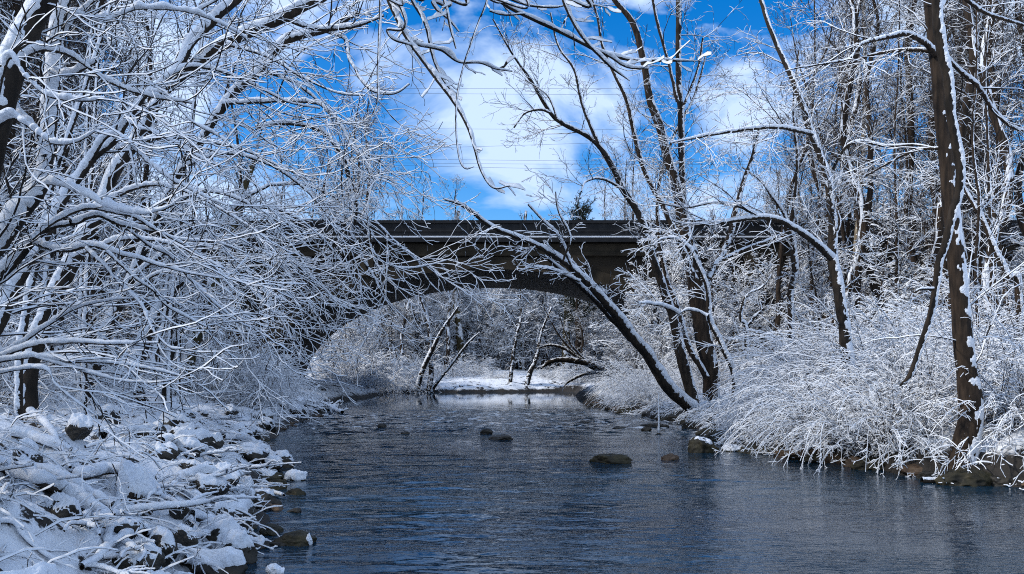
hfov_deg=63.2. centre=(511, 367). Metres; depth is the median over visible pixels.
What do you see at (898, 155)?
bare tree
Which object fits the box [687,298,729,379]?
bare sapling
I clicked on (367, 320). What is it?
bare sapling
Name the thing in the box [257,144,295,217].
bare tree
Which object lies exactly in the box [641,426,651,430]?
river rock
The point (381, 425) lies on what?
river rock
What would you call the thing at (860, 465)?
bank stone
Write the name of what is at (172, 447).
snowy stone
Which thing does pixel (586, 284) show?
leaning tree
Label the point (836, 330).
snowy shrub
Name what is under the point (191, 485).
snowy stick
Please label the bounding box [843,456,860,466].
river rock
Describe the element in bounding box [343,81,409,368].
bare tree
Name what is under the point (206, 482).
snowy stone
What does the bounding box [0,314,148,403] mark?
snowy shrub
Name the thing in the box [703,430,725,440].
bank stone
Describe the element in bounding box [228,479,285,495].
fallen branch
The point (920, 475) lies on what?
bank stone
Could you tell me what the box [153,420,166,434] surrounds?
snowy stone
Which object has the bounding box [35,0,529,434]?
leaning tree
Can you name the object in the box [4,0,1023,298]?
sky
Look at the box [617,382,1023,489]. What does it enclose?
waterside brush
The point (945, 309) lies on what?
snowy shrub
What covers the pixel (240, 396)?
snowy shrub
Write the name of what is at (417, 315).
bare sapling
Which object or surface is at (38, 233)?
arching tree
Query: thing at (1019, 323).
snowy shrub
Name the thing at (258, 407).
snowy stick
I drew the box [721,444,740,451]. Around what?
river rock
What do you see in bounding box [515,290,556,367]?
bare sapling
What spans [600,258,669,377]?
bare sapling
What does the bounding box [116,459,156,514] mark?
stone
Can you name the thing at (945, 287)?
snowy shrub
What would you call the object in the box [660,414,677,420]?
bank stone
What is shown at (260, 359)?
snowy shrub
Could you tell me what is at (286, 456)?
river rock
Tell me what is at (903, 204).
bare sapling
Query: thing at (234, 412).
snowy stone
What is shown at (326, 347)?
bare sapling
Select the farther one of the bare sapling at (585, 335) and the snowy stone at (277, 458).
the bare sapling at (585, 335)
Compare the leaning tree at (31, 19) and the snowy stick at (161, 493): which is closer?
the leaning tree at (31, 19)
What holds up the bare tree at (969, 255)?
on the ground
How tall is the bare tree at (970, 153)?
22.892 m
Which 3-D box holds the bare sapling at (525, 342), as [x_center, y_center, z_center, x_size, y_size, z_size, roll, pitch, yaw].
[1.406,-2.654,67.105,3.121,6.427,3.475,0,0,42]
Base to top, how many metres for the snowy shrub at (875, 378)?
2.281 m
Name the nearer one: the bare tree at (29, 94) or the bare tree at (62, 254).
the bare tree at (29, 94)
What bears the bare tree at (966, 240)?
on the ground
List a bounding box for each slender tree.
[0,0,160,422]
[0,0,181,370]
[0,7,155,375]
[4,0,178,412]
[59,0,181,413]
[60,137,401,433]
[68,0,224,365]
[107,0,299,403]
[118,0,285,409]
[614,218,737,405]
[717,51,833,358]
[718,251,788,379]
[774,0,865,330]
[832,0,940,326]
[856,0,938,321]
[912,115,1023,341]
[914,0,1023,324]
[933,0,1023,345]
[958,5,1023,329]
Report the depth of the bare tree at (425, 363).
52.91 m
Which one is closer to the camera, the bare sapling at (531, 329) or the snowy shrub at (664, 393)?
the snowy shrub at (664, 393)
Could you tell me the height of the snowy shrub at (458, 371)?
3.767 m
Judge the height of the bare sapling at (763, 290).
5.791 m
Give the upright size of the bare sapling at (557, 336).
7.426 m
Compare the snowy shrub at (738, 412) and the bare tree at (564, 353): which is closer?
the snowy shrub at (738, 412)
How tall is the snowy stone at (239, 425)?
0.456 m
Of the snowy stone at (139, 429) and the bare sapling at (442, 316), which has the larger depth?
the bare sapling at (442, 316)
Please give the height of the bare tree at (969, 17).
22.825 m
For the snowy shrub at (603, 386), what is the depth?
34.81 m
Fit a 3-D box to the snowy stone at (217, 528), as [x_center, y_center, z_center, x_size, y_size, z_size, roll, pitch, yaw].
[-2.458,1.395,6.996,0.433,0.328,0.289,0,0,-5]
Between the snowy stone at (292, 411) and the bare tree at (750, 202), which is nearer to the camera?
the snowy stone at (292, 411)
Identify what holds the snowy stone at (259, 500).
on the ground
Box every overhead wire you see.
[102,124,804,128]
[104,85,757,88]
[156,158,744,171]
[167,136,771,153]
[168,154,793,161]
[171,159,916,164]
[210,90,1018,94]
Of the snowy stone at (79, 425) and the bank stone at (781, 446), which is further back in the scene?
the bank stone at (781, 446)
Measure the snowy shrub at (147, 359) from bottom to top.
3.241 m
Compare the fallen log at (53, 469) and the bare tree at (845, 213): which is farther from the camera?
the bare tree at (845, 213)
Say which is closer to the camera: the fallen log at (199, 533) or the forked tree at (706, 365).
the fallen log at (199, 533)
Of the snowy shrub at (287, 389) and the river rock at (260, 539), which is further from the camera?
the snowy shrub at (287, 389)
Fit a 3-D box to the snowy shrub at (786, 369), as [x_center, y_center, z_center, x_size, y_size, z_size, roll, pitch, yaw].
[6.885,0.447,16.330,5.168,3.304,5.335,0,0,-19]
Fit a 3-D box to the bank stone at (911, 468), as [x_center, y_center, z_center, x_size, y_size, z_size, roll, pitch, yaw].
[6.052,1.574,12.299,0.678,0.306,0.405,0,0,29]
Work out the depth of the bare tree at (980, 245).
28.51 m
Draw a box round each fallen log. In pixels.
[0,456,107,511]
[11,426,72,450]
[18,454,114,506]
[72,460,135,479]
[97,415,156,438]
[140,527,200,537]
[155,433,223,457]
[167,480,212,508]
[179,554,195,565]
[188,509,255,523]
[194,511,210,544]
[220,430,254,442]
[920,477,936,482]
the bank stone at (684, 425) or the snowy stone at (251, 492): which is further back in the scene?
the bank stone at (684, 425)
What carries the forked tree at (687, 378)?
on the ground
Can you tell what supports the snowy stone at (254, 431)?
on the ground
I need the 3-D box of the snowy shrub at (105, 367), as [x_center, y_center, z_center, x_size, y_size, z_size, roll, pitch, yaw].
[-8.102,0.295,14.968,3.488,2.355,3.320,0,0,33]
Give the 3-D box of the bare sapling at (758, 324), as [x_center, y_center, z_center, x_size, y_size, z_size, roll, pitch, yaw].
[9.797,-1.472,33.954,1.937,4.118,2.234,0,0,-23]
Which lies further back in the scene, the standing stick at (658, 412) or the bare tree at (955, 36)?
the bare tree at (955, 36)
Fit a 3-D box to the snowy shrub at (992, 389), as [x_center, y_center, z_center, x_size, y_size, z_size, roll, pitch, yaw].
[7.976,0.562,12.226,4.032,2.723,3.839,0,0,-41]
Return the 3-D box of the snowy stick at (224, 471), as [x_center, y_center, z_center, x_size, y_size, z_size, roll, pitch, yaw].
[-2.708,0.988,7.646,0.759,0.160,0.242,-12,-1,20]
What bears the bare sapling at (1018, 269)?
on the ground
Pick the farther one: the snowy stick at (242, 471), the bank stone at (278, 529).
the snowy stick at (242, 471)
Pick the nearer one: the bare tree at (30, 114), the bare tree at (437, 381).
the bare tree at (30, 114)
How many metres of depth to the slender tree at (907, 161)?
26.97 m
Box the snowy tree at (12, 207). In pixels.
[0,0,342,317]
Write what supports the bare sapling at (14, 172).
on the ground
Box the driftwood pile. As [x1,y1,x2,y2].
[278,377,347,414]
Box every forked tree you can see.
[454,0,699,403]
[541,0,828,400]
[613,0,975,406]
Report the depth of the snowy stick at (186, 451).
9.40 m
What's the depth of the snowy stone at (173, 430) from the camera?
10.82 m
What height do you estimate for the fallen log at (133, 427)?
0.294 m
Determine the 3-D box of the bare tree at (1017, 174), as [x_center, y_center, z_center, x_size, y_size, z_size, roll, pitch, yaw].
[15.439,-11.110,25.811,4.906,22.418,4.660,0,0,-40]
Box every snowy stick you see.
[0,459,33,484]
[0,482,13,502]
[7,458,33,465]
[55,470,95,479]
[63,506,115,544]
[83,560,155,573]
[84,428,131,447]
[92,563,151,573]
[97,447,161,459]
[109,505,143,519]
[114,532,155,570]
[124,483,260,511]
[142,470,184,512]
[179,445,204,458]
[181,462,250,482]
[184,389,240,397]
[184,480,196,488]
[196,424,240,435]
[197,445,241,457]
[208,413,241,423]
[211,416,263,422]
[213,464,251,474]
[233,459,301,468]
[243,482,289,486]
[254,403,272,410]
[273,413,320,419]
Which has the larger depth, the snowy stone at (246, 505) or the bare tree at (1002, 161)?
the bare tree at (1002, 161)
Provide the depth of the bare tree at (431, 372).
53.87 m
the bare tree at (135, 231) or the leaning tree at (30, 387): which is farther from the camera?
the bare tree at (135, 231)
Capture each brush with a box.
[0,383,327,573]
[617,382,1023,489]
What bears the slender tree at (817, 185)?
on the ground
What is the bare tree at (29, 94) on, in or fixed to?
on the ground
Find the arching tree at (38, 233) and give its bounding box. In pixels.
[0,149,319,511]
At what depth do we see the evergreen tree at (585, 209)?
63.80 m
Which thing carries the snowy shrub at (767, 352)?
on the ground
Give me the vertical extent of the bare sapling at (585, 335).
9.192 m
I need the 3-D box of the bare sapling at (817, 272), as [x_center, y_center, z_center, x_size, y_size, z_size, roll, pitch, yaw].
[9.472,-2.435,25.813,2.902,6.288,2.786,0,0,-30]
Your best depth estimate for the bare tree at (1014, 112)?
30.39 m
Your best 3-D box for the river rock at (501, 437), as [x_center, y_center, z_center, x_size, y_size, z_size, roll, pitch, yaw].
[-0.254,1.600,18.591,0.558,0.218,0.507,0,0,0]
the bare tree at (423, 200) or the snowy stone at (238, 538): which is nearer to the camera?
the snowy stone at (238, 538)
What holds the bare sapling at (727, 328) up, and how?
on the ground
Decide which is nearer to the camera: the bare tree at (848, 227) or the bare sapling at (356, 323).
the bare tree at (848, 227)
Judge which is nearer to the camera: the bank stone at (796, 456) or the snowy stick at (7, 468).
the snowy stick at (7, 468)
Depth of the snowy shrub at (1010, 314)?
17.71 m
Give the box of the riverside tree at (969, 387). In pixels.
[732,0,1023,473]
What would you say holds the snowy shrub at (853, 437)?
on the ground
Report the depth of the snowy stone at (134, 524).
5.86 m
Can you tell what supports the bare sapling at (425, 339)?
on the ground
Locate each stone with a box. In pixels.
[0,561,61,573]
[12,437,42,462]
[44,491,83,526]
[65,412,93,440]
[91,507,120,526]
[95,404,120,423]
[100,517,140,538]
[109,542,165,571]
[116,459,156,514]
[132,427,156,437]
[144,441,180,460]
[146,570,170,573]
[148,525,178,566]
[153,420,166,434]
[159,411,190,426]
[162,402,195,418]
[169,425,193,433]
[169,464,218,482]
[169,497,189,519]
[171,523,198,547]
[172,422,196,429]
[172,571,191,573]
[173,427,213,445]
[175,434,205,459]
[179,459,196,468]
[179,546,247,573]
[184,514,195,527]
[193,472,230,495]
[200,410,208,416]
[200,461,213,464]
[200,513,239,541]
[209,432,223,448]
[210,493,257,529]
[213,528,257,563]
[216,462,240,485]
[225,404,236,416]
[233,422,247,431]
[237,441,269,463]
[239,476,253,484]
[240,428,253,436]
[243,487,257,503]
[249,427,257,436]
[250,425,260,439]
[251,408,273,418]
[252,487,275,498]
[253,494,261,509]
[256,420,270,428]
[259,455,283,470]
[259,504,270,510]
[259,524,283,535]
[260,417,276,432]
[261,443,270,449]
[262,498,277,503]
[269,542,282,545]
[270,504,282,510]
[287,508,301,512]
[288,403,306,416]
[586,403,596,406]
[609,405,623,410]
[615,408,632,413]
[651,414,664,419]
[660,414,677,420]
[666,415,686,421]
[677,419,687,424]
[682,422,694,427]
[690,423,698,428]
[695,427,718,434]
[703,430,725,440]
[771,445,789,451]
[783,445,821,460]
[822,452,844,463]
[850,457,884,469]
[897,464,922,476]
[917,471,928,478]
[923,471,941,476]
[934,467,991,486]
[990,475,1012,485]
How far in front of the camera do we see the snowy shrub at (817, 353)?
15.54 m
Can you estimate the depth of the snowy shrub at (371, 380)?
47.53 m
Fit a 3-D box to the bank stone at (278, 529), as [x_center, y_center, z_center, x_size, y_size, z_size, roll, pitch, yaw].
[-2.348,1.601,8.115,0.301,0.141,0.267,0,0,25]
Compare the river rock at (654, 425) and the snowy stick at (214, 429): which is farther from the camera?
the river rock at (654, 425)
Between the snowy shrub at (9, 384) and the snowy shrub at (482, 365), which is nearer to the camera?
the snowy shrub at (9, 384)
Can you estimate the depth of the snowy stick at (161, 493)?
6.75 m
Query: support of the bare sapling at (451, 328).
on the ground
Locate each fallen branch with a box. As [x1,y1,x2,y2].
[0,393,94,478]
[0,517,63,561]
[78,507,166,569]
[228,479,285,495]
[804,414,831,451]
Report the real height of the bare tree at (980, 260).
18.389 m
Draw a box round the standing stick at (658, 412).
[657,393,659,428]
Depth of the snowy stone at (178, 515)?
6.75 m
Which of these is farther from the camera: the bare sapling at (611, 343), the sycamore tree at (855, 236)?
the bare sapling at (611, 343)
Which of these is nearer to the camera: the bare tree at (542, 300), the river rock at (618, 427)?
the river rock at (618, 427)
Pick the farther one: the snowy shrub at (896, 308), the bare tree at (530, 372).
the bare tree at (530, 372)
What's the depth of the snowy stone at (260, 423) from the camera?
19.17 m
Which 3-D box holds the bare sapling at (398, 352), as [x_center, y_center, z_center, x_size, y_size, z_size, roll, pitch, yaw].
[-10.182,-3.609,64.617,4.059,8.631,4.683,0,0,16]
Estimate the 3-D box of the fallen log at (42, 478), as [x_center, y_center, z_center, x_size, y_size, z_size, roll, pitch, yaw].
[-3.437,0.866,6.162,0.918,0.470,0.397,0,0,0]
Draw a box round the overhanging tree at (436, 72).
[365,0,711,195]
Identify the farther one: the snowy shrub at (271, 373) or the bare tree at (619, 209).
the bare tree at (619, 209)
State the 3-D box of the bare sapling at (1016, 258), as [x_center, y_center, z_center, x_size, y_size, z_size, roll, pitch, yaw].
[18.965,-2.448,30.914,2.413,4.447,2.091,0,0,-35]
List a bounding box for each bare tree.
[0,0,94,326]
[0,0,96,328]
[0,0,119,365]
[0,0,136,328]
[0,1,14,43]
[0,2,107,362]
[0,2,154,373]
[2,3,119,362]
[7,8,116,345]
[12,129,35,186]
[13,81,63,149]
[15,0,146,275]
[18,63,43,110]
[32,0,155,329]
[37,0,194,373]
[79,0,167,337]
[98,0,220,358]
[100,26,179,336]
[150,143,211,218]
[166,0,275,357]
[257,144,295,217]
[259,171,291,219]
[287,154,334,362]
[292,121,360,353]
[294,168,334,217]
[320,80,395,360]
[339,114,385,216]
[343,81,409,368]
[375,186,423,376]
[406,295,447,391]
[407,173,438,320]
[410,299,467,392]
[414,174,467,368]
[429,332,479,392]
[451,211,467,365]
[501,289,541,382]
[510,211,529,369]
[524,294,561,385]
[527,291,555,368]
[533,307,615,390]
[554,298,606,372]
[556,295,583,370]
[585,170,625,364]
[606,146,646,219]
[612,135,654,360]
[655,156,697,219]
[738,197,757,213]
[742,0,863,353]
[749,79,834,218]
[758,0,857,329]
[759,155,783,216]
[768,165,801,215]
[769,0,867,313]
[772,176,803,215]
[776,0,897,323]
[784,0,912,320]
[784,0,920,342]
[789,162,820,219]
[800,70,867,219]
[804,0,898,342]
[806,1,897,283]
[812,0,921,323]
[836,86,881,218]
[841,0,954,302]
[852,62,936,219]
[853,120,900,218]
[858,0,1013,302]
[862,0,1023,325]
[870,2,928,302]
[872,0,1023,328]
[876,12,1022,315]
[884,0,1023,322]
[884,75,930,219]
[891,3,1022,266]
[892,8,1016,318]
[893,0,1023,290]
[900,0,1021,324]
[902,0,1023,316]
[903,6,1018,305]
[905,2,1017,183]
[906,3,1019,307]
[919,0,1023,325]
[922,1,1023,281]
[925,0,1023,255]
[959,0,1023,325]
[970,0,1023,148]
[981,95,1023,219]
[984,122,1018,219]
[991,3,1022,243]
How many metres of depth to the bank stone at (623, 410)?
28.64 m
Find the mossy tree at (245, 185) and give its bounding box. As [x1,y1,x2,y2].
[150,82,341,392]
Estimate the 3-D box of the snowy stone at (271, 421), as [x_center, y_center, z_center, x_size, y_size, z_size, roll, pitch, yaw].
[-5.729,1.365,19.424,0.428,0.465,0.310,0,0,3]
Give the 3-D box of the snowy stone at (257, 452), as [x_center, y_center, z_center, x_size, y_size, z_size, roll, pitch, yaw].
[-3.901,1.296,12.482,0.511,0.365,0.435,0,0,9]
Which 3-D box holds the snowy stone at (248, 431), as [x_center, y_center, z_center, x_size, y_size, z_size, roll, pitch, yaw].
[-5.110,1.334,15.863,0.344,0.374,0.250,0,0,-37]
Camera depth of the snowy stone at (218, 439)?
11.14 m
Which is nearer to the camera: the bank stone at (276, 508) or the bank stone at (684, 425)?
the bank stone at (276, 508)
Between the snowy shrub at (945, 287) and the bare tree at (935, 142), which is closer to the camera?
the snowy shrub at (945, 287)
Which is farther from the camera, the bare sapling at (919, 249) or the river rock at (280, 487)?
the bare sapling at (919, 249)
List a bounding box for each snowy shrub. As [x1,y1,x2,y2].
[0,264,152,426]
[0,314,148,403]
[0,322,164,404]
[107,302,327,415]
[117,329,238,397]
[119,329,269,385]
[145,320,333,421]
[181,331,301,392]
[189,352,308,419]
[229,339,311,391]
[244,343,304,398]
[306,336,409,390]
[310,345,401,394]
[324,351,425,394]
[358,352,441,393]
[387,345,452,381]
[413,349,484,379]
[448,348,503,374]
[480,363,514,378]
[532,361,566,379]
[546,350,599,388]
[554,344,634,384]
[579,345,638,387]
[580,355,640,394]
[584,354,647,404]
[587,375,641,410]
[594,356,645,383]
[595,350,696,393]
[604,368,678,411]
[608,363,682,413]
[614,357,698,398]
[640,365,702,401]
[641,358,721,386]
[657,378,702,401]
[667,340,757,386]
[700,292,903,417]
[700,341,798,394]
[706,325,835,407]
[707,297,949,403]
[711,296,949,442]
[712,334,954,474]
[712,341,910,454]
[712,387,787,438]
[719,322,862,410]
[719,368,818,438]
[721,355,809,416]
[734,303,978,444]
[744,286,1023,428]
[745,346,991,478]
[756,309,951,373]
[770,323,1007,477]
[778,288,1023,363]
[794,303,1023,424]
[803,320,1023,464]
[814,301,929,348]
[818,264,1023,373]
[829,290,1023,338]
[831,311,1023,436]
[835,263,1023,358]
[859,289,1023,436]
[861,258,1021,338]
[881,333,1023,448]
[892,318,1023,469]
[899,294,1023,364]
[900,313,1023,476]
[912,289,1023,414]
[914,314,1022,372]
[943,263,1023,332]
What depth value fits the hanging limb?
11.31 m
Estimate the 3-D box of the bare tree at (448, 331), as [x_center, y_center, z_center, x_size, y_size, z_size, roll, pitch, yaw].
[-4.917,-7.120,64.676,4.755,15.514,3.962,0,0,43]
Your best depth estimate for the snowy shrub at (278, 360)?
31.01 m
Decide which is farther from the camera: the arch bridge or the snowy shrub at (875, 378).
the arch bridge
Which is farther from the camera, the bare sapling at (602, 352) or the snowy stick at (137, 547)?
the bare sapling at (602, 352)
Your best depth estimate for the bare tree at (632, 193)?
62.23 m
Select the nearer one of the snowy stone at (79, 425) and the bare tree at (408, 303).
the snowy stone at (79, 425)
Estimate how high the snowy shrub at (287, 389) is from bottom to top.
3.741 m
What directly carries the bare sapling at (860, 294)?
on the ground
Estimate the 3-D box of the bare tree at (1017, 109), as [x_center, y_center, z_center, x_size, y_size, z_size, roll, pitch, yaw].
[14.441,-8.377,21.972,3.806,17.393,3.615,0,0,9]
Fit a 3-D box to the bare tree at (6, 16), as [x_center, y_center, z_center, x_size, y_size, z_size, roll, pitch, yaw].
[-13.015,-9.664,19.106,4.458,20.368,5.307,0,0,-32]
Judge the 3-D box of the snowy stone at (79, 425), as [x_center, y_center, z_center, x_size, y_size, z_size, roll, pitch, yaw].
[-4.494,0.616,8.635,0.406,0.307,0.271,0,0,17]
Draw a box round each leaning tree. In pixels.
[0,0,266,311]
[0,0,372,337]
[23,0,434,420]
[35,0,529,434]
[123,145,307,405]
[443,165,700,412]
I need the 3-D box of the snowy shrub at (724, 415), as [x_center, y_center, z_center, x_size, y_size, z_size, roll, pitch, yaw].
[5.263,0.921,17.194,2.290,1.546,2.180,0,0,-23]
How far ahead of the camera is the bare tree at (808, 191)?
72.16 m
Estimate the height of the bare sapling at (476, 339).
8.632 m
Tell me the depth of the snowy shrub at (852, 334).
18.41 m
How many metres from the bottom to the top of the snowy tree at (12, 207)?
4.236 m
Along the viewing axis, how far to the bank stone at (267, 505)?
9.35 m
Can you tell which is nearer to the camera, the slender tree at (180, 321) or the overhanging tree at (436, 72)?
the overhanging tree at (436, 72)
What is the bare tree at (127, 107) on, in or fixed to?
on the ground
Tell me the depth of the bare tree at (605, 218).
70.15 m
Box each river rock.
[249,535,269,548]
[255,491,271,500]
[257,468,283,480]
[265,479,287,489]
[265,563,284,573]
[269,449,293,467]
[272,530,316,546]
[282,469,307,480]
[286,488,305,495]
[306,533,312,545]
[377,423,386,427]
[480,428,492,433]
[488,434,512,439]
[589,453,632,463]
[612,426,625,428]
[639,423,669,426]
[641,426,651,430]
[661,453,678,459]
[688,436,719,452]
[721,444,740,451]
[737,445,771,453]
[773,448,786,456]
[804,452,824,462]
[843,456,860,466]
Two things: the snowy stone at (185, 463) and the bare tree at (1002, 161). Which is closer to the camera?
the snowy stone at (185, 463)
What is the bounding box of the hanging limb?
[899,0,965,385]
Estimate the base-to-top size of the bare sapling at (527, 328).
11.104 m
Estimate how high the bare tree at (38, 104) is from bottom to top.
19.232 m
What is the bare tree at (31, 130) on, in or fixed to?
on the ground
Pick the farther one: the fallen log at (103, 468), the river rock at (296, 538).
the river rock at (296, 538)
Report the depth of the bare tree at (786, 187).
95.65 m
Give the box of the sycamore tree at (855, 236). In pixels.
[833,0,911,315]
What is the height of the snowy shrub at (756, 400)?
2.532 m
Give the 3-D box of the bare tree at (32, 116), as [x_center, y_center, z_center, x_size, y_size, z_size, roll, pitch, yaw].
[-14.708,-8.611,25.716,4.716,18.101,3.962,0,0,8]
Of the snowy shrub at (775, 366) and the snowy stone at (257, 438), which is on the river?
the snowy stone at (257, 438)
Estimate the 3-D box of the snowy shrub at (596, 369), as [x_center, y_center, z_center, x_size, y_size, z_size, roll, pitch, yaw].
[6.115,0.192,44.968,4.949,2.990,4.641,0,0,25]
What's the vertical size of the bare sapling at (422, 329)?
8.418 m
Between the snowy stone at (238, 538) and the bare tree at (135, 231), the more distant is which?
the bare tree at (135, 231)
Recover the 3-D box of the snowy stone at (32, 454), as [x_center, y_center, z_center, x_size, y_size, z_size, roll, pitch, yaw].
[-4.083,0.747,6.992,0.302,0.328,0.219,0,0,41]
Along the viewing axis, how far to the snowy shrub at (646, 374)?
31.78 m
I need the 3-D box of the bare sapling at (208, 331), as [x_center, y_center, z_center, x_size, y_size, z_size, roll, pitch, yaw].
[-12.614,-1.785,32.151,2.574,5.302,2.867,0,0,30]
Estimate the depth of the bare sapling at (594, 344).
74.70 m
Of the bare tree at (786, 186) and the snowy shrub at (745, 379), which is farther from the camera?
the bare tree at (786, 186)
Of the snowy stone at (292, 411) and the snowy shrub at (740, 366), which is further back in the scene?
the snowy stone at (292, 411)
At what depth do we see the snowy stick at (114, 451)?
8.63 m
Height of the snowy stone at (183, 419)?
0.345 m
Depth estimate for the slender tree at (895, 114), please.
23.97 m
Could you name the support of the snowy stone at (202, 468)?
on the ground
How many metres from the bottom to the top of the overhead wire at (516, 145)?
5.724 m
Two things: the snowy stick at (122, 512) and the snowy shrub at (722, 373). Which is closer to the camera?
the snowy stick at (122, 512)
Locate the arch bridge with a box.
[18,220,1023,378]
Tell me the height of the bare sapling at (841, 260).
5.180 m
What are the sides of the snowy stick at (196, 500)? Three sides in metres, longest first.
1.020 x 0.306 x 0.185 m
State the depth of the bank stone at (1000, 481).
11.24 m
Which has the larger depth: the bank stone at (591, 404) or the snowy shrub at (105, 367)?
the bank stone at (591, 404)
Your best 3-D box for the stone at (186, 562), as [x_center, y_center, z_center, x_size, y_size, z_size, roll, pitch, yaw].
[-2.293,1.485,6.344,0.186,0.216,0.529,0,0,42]
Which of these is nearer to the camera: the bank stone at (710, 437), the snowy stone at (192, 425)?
the snowy stone at (192, 425)
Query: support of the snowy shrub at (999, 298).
on the ground
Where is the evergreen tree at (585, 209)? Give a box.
[556,192,603,373]
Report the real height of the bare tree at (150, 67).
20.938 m
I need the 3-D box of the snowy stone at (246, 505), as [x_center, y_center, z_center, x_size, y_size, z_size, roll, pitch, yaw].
[-2.559,1.378,7.680,0.252,0.397,0.576,0,0,37]
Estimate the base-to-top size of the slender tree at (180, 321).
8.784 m
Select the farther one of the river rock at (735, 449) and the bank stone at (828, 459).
the river rock at (735, 449)
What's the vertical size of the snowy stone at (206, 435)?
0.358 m
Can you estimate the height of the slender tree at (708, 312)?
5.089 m
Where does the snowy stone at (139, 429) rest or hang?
on the ground
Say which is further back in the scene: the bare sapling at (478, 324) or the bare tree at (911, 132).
the bare sapling at (478, 324)
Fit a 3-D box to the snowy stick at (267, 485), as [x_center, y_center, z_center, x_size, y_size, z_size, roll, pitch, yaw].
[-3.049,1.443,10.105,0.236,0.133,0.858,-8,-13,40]
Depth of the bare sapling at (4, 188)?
16.41 m
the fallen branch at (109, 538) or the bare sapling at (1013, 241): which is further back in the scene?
the bare sapling at (1013, 241)
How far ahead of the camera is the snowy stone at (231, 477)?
8.61 m
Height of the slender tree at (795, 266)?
10.798 m
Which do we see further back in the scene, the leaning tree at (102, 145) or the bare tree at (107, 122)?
the bare tree at (107, 122)
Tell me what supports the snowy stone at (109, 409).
on the ground
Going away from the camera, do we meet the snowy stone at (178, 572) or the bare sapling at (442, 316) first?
the snowy stone at (178, 572)
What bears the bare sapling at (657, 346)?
on the ground
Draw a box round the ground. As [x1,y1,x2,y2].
[0,357,1023,573]
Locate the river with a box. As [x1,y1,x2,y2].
[245,392,1023,573]
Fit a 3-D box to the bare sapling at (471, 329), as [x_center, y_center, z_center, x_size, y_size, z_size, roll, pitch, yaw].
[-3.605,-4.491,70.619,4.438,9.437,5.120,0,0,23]
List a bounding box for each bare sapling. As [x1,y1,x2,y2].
[0,150,77,374]
[0,185,48,366]
[11,172,125,354]
[29,77,156,347]
[76,265,128,345]
[96,261,150,346]
[130,215,225,357]
[157,277,228,355]
[204,266,259,363]
[316,319,375,367]
[320,336,339,359]
[322,317,372,370]
[323,323,365,364]
[334,313,383,364]
[347,307,390,376]
[356,299,415,366]
[367,305,406,366]
[372,303,417,367]
[385,296,434,366]
[391,293,455,366]
[392,300,426,364]
[406,295,441,361]
[409,293,456,362]
[413,290,467,362]
[420,292,460,365]
[426,292,463,365]
[441,290,472,364]
[450,289,469,360]
[451,290,475,366]
[452,289,491,357]
[453,289,486,363]
[460,288,499,367]
[462,288,501,364]
[464,292,507,367]
[465,297,516,358]
[467,288,517,366]
[474,288,535,369]
[475,288,513,369]
[481,290,535,365]
[488,290,515,367]
[493,288,531,368]
[505,297,547,369]
[506,290,559,369]
[510,289,552,366]
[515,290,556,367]
[518,290,562,369]
[535,292,584,367]
[538,294,572,368]
[546,295,575,363]
[558,301,595,365]
[570,303,607,360]
[571,301,607,359]
[581,302,602,360]
[587,309,600,362]
[588,308,613,359]
[588,313,636,363]
[592,321,623,361]
[594,317,632,367]
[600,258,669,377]
[603,291,660,379]
[628,276,686,376]
[629,336,669,362]
[644,233,714,370]
[647,259,693,368]
[648,228,728,365]
[673,208,760,370]
[677,292,718,366]
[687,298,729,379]
[713,255,760,363]
[714,297,737,367]
[721,283,772,361]
[732,248,796,349]
[741,269,786,361]
[770,255,828,348]
[775,189,862,344]
[777,261,822,338]
[805,243,869,345]
[823,273,868,326]
[830,239,880,335]
[841,161,929,338]
[873,234,930,329]
[885,191,927,219]
[905,246,980,325]
[930,192,1002,314]
[997,245,1023,314]
[998,179,1023,319]
[1010,250,1023,299]
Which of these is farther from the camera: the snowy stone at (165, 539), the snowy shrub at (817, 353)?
the snowy shrub at (817, 353)
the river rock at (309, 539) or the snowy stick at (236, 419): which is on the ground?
the snowy stick at (236, 419)
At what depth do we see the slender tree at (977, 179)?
16.98 m
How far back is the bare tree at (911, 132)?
29.00 m
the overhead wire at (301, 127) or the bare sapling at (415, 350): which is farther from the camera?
the overhead wire at (301, 127)
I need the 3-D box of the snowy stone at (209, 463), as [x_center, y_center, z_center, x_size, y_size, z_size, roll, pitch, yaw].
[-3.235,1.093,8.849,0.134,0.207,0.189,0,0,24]
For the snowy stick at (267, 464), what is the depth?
10.09 m
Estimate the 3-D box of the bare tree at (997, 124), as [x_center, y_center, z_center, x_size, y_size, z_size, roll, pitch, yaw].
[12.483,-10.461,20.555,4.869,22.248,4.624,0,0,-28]
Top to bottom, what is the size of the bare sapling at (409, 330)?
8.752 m
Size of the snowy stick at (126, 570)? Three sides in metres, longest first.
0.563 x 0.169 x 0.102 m
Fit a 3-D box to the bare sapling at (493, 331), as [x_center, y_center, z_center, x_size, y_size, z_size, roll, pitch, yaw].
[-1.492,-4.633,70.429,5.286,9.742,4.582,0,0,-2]
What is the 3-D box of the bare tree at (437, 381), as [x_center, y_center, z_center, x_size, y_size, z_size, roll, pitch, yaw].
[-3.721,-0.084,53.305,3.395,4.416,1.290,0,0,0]
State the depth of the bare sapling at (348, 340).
57.66 m
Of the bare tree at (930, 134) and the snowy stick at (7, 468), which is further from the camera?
the bare tree at (930, 134)
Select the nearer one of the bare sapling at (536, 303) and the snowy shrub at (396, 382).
the snowy shrub at (396, 382)
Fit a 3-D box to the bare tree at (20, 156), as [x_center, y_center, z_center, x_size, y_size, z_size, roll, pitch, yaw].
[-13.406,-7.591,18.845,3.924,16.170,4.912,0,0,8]
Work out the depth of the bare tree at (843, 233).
30.98 m
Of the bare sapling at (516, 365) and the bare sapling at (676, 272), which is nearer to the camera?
the bare sapling at (676, 272)

